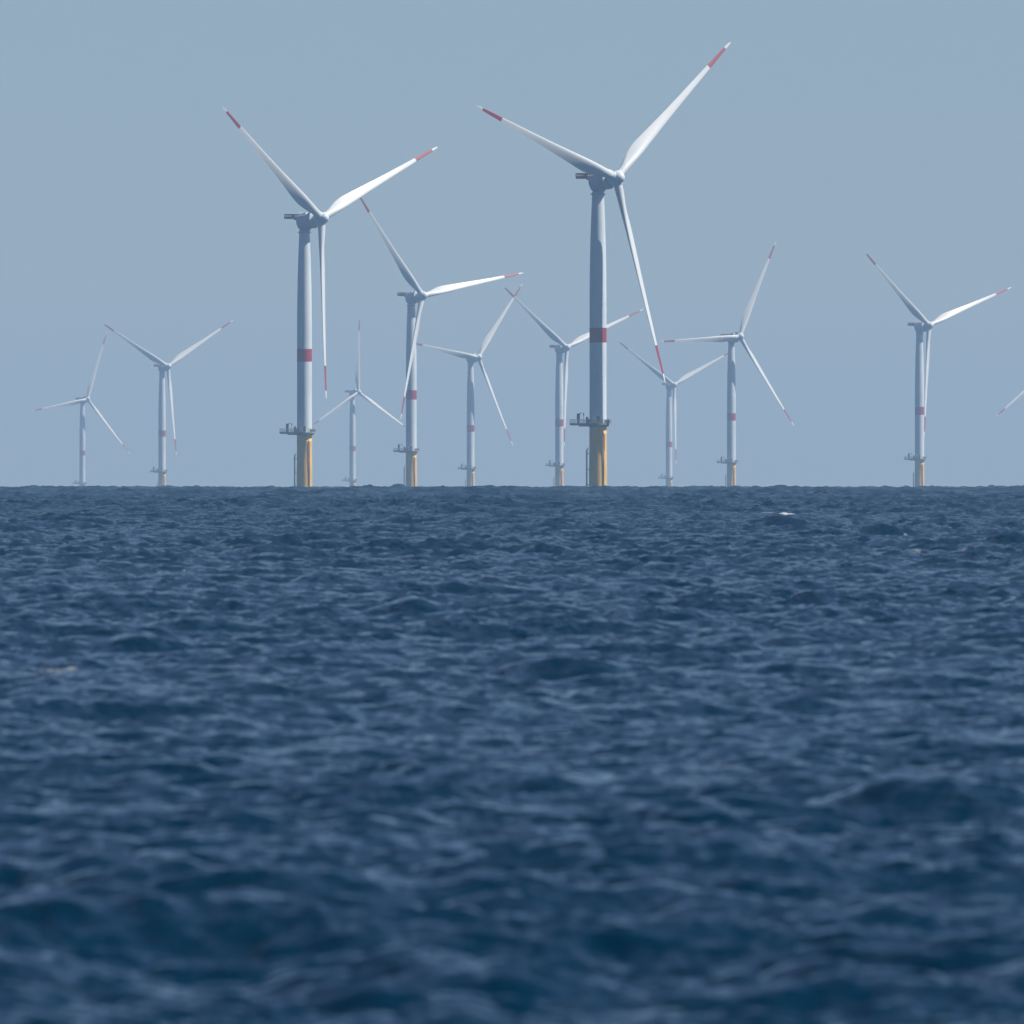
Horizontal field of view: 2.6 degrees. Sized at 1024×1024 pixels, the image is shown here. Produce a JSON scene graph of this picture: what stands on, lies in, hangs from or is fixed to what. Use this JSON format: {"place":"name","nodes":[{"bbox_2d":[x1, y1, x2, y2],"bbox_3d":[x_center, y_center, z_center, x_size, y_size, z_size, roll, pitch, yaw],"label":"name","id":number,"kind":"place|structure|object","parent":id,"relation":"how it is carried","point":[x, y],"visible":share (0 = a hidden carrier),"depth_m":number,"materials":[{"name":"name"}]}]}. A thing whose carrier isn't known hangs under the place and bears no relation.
{"place":"outdoors","nodes":[
{"label":"outdoors","id":0,"kind":"place"},
{"bbox_2d":[0,484,1023,1023],"bbox_3d":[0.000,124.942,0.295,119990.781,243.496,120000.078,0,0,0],"label":"sea","id":1,"kind":"structure","parent":0,"point":[516,754],"depth_m":307.65,"materials":[{"name":"liquid"}]},
{"bbox_2d":[32,333,129,485],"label":"wind turbine","id":2,"kind":"object","parent":1,"relation":"in","point":[82,401],"visible":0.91,"depth_m":23779.10,"materials":[{"name":"white metal"}]},
{"bbox_2d":[102,320,232,485],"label":"wind turbine","id":3,"kind":"object","parent":1,"relation":"in","point":[163,367],"visible":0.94,"depth_m":19040.03,"materials":[{"name":"white metal"}]},
{"bbox_2d":[222,106,437,486],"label":"wind turbine","id":4,"kind":"object","parent":1,"relation":"in","point":[306,222],"visible":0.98,"depth_m":9334.65,"materials":[{"name":"white metal"}]},
{"bbox_2d":[312,317,405,486],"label":"wind turbine","id":5,"kind":"object","parent":1,"relation":"in","point":[352,480],"visible":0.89,"depth_m":22609.54,"materials":[{"name":"white metal"}]},
{"bbox_2d":[360,198,521,485],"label":"wind turbine","id":6,"kind":"object","parent":1,"relation":"in","point":[419,296],"visible":0.96,"depth_m":12876.39,"materials":[{"name":"white metal"}]},
{"bbox_2d":[416,285,521,485],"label":"wind turbine","id":7,"kind":"object","parent":1,"relation":"in","point":[471,359],"visible":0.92,"depth_m":17999.65,"materials":[{"name":"white metal"}]},
{"bbox_2d":[502,285,642,486],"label":"wind turbine","id":8,"kind":"object","parent":1,"relation":"in","point":[561,347],"visible":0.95,"depth_m":16949.71,"materials":[{"name":"white metal"}]},
{"bbox_2d":[476,42,730,485],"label":"wind turbine","id":9,"kind":"object","parent":1,"relation":"in","point":[601,179],"visible":0.99,"depth_m":8137.23,"materials":[{"name":"white metal"}]},
{"bbox_2d":[618,341,727,486],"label":"wind turbine","id":10,"kind":"object","parent":1,"relation":"in","point":[670,385],"visible":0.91,"depth_m":21495.52,"materials":[{"name":"white metal"}]},
{"bbox_2d":[660,242,793,486],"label":"wind turbine","id":11,"kind":"object","parent":1,"relation":"in","point":[731,339],"visible":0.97,"depth_m":15932.23,"materials":[{"name":"white metal"}]},
{"bbox_2d":[864,251,1011,486],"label":"wind turbine","id":12,"kind":"object","parent":1,"relation":"in","point":[920,328],"visible":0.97,"depth_m":14974.91,"materials":[{"name":"white metal"}]},
{"bbox_2d":[997,391,1023,415],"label":"wind turbine","id":13,"kind":"object","parent":1,"relation":"in","point":[1017,397],"visible":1,"depth_m":19949.79,"materials":[{"name":"white metal"}]},
{"bbox_2d":[0,0,1023,486],"label":"sky","id":14,"kind":"structure","parent":0,"point":[829,132],"materials":[{"name":"blue"}]}
]}

